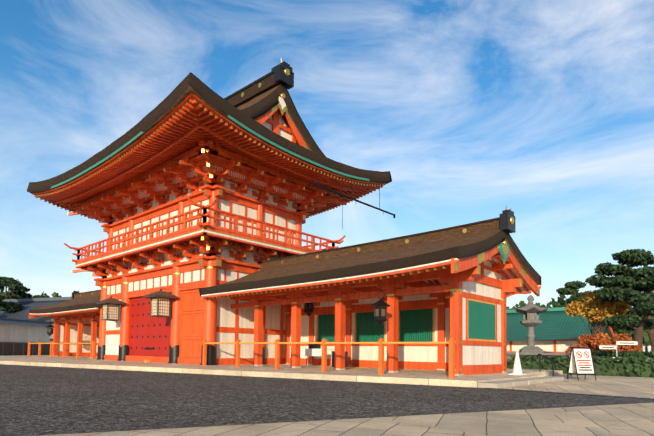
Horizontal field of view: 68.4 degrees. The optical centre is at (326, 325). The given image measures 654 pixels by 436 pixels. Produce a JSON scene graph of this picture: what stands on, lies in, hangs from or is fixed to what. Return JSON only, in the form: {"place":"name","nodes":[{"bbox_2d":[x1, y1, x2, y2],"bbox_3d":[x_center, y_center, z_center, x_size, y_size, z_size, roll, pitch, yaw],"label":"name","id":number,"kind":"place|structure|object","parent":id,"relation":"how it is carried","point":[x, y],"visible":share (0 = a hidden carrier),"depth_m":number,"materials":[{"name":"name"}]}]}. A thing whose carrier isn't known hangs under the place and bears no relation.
{"place":"outdoors","nodes":[
{"label":"outdoors","id":0,"kind":"place"},
{"bbox_2d":[0,364,653,435],"bbox_3d":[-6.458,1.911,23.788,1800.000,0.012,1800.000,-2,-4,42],"label":"ground","id":1,"kind":"structure","parent":0,"point":[48,401],"depth_m":6.57,"materials":[{"name":"stone"}]},
{"bbox_2d":[0,281,23,311],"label":"pine","id":2,"kind":"object","parent":1,"relation":"on","point":[10,306],"visible":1,"depth_m":51.79,"materials":[{"name":"green plant"}]},
{"bbox_2d":[0,276,31,298],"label":"pine","id":3,"kind":"object","parent":1,"relation":"on","point":[17,289],"visible":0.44,"depth_m":59.16,"materials":[{"name":"green plant"}]},
{"bbox_2d":[0,318,49,355],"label":"wall","id":4,"kind":"structure","parent":1,"relation":"on","point":[17,336],"depth_m":34.52,"materials":[{"name":"paint"}]},
{"bbox_2d":[0,297,71,352],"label":"roof","id":5,"kind":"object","parent":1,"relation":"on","point":[28,304],"visible":0.21,"depth_m":53.01,"materials":[{"name":"tile"}]},
{"bbox_2d":[32,295,45,297],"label":"pine","id":6,"kind":"object","parent":1,"relation":"on","point":[38,296],"visible":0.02,"depth_m":74.40,"materials":[{"name":"green plant"}]},
{"bbox_2d":[0,353,563,387],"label":"platform","id":7,"kind":"structure","parent":1,"relation":"on","point":[430,377],"depth_m":14.37,"materials":[{"name":"beige stone"}]},
{"bbox_2d":[28,290,100,359],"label":"wing","id":8,"kind":"structure","parent":7,"relation":"on","point":[75,333],"depth_m":31.27,"materials":[{"name":"orange wood"}]},
{"bbox_2d":[29,295,101,313],"bbox_3d":[-13.858,-1.401,30.692,10.883,1.519,5.910,-2,-4,42],"label":"wing roof","id":9,"kind":"object","parent":8,"relation":"on","point":[80,303],"visible":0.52,"depth_m":29.61,"materials":[{"name":"brown wood"}]},
{"bbox_2d":[64,197,345,364],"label":"gate","id":10,"kind":"structure","parent":7,"relation":"on","point":[156,307],"depth_m":20.27,"materials":[{"name":"orange wood"}]},
{"bbox_2d":[68,140,346,250],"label":"upper storey","id":11,"kind":"structure","parent":10,"relation":"on","point":[234,183],"depth_m":20.88,"materials":[{"name":"orange wood"}]},
{"bbox_2d":[27,72,391,192],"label":"gate roof","id":12,"kind":"structure","parent":11,"relation":"on","point":[247,114],"depth_m":19.03,"materials":[{"name":"brown wood"}]},
{"bbox_2d":[32,93,387,219],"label":"roof eaves","id":13,"kind":"object","parent":12,"relation":"attached to","point":[189,122],"visible":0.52,"depth_m":18.71,"materials":[{"name":"orange wood"}]},
{"bbox_2d":[214,57,394,228],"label":"gate gables","id":14,"kind":"object","parent":11,"relation":"on","point":[277,75],"visible":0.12,"depth_m":20.70,"materials":[{"name":"orange wood"}]},
{"bbox_2d":[201,206,540,378],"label":"wing","id":15,"kind":"structure","parent":7,"relation":"on","point":[450,315],"depth_m":15.54,"materials":[{"name":"orange wood"}]},
{"bbox_2d":[199,230,540,295],"bbox_3d":[1.036,-1.903,17.253,10.883,1.529,5.907,-2,-4,42],"label":"wing roof","id":16,"kind":"object","parent":15,"relation":"on","point":[395,258],"visible":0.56,"depth_m":14.50,"materials":[{"name":"brown plant"}]},
{"bbox_2d":[506,290,531,297],"bbox_3d":[11.658,-1.786,31.136,4.151,1.749,0.908,2,-3,-30],"label":"eave corner","id":17,"kind":"object","parent":15,"relation":"attached to","point":[523,292],"visible":0.12,"depth_m":31.35,"materials":[{"name":"orange wood"}]},
{"bbox_2d":[509,351,525,374],"bbox_3d":[5.457,1.065,13.807,0.360,0.680,0.360,-2,-4,42],"label":"cone","id":18,"kind":"object","parent":7,"relation":"on","point":[517,369],"visible":1,"depth_m":13.73,"materials":[{"name":"plastic"}]},
{"bbox_2d":[0,288,653,351],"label":"trees","id":19,"kind":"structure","parent":1,"relation":"on","point":[562,301],"depth_m":108.02,"materials":[{"name":"green plant"}]},
{"bbox_2d":[507,352,571,360],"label":"plinth","id":20,"kind":"structure","parent":1,"relation":"on","point":[509,354],"depth_m":21.56,"materials":[{"name":"stone"}]},
{"bbox_2d":[514,295,547,352],"bbox_3d":[9.805,-0.101,23.163,1.631,2.793,1.412,-2,-4,42],"label":"lantern","id":21,"kind":"object","parent":20,"relation":"on","point":[530,311],"visible":0.96,"depth_m":22.91,"materials":[{"name":"stone"}]},
{"bbox_2d":[537,354,571,378],"bbox_3d":[7.442,1.616,15.846,0.141,1.395,2.149,1,-3,-3],"label":"handrail","id":22,"kind":"object","parent":1,"relation":"on","point":[540,355],"visible":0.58,"depth_m":15.86,"materials":[{"name":"metal"}]},
{"bbox_2d":[506,307,616,356],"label":"background building","id":23,"kind":"structure","parent":1,"relation":"on","point":[558,330],"depth_m":50.58,"materials":[{"name":"teal tile"}]},
{"bbox_2d":[552,280,588,307],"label":"pine","id":24,"kind":"object","parent":1,"relation":"on","point":[569,288],"visible":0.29,"depth_m":69.18,"materials":[{"name":"green plant"}]},
{"bbox_2d":[507,355,653,377],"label":"bush","id":25,"kind":"object","parent":1,"relation":"on","point":[628,366],"visible":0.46,"depth_m":17.37,"materials":[{"name":"green plant"}]},
{"bbox_2d":[567,347,595,379],"bbox_3d":[7.578,1.131,14.351,0.648,0.967,0.467,1,-3,-14],"label":"sign","id":26,"kind":"object","parent":1,"relation":"on","point":[581,361],"visible":0.98,"depth_m":14.28,"materials":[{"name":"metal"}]},
{"bbox_2d":[566,332,620,353],"bbox_3d":[13.446,1.499,24.085,2.067,2.388,2.148,1,-3,-4],"label":"shrub","id":27,"kind":"object","parent":1,"relation":"on","point":[588,341],"visible":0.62,"depth_m":23.79,"materials":[{"name":"orange plant"}]},
{"bbox_2d":[564,289,632,335],"bbox_3d":[17.360,0.463,30.220,4.136,5.856,4.317,-2,-4,42],"label":"autumn tree","id":28,"kind":"object","parent":1,"relation":"on","point":[598,311],"visible":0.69,"depth_m":29.61,"materials":[{"name":"yellow plant"}]},
{"bbox_2d":[599,341,637,357],"bbox_3d":[11.614,1.381,19.167,1.525,1.550,0.345,0,-3,9],"label":"signpost","id":29,"kind":"object","parent":1,"relation":"on","point":[617,343],"visible":0.58,"depth_m":19.20,"materials":[{"name":"metal"}]},
{"bbox_2d":[585,249,653,350],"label":"pine","id":30,"kind":"object","parent":1,"relation":"on","point":[626,283],"visible":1,"depth_m":27.11,"materials":[{"name":"green plant"}]},
{"bbox_2d":[591,350,653,361],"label":"hedge","id":31,"kind":"object","parent":1,"relation":"on","point":[632,354],"visible":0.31,"depth_m":19.72,"materials":[{"name":"green plant"}]},
{"bbox_2d":[609,333,642,355],"bbox_3d":[16.521,1.726,27.377,2.559,2.588,2.266,-2,-4,42],"label":"shrub","id":32,"kind":"object","parent":1,"relation":"on","point":[622,337],"visible":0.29,"depth_m":26.54,"materials":[{"name":"orange plant"}]},
{"bbox_2d":[610,265,653,351],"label":"pine","id":33,"kind":"object","parent":1,"relation":"on","point":[651,335],"visible":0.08,"depth_m":30.86,"materials":[{"name":"green plant"}]},
{"bbox_2d":[0,0,653,351],"label":"sky","id":34,"kind":"structure","parent":0,"point":[541,110],"materials":[{"name":"blue"}]}
]}

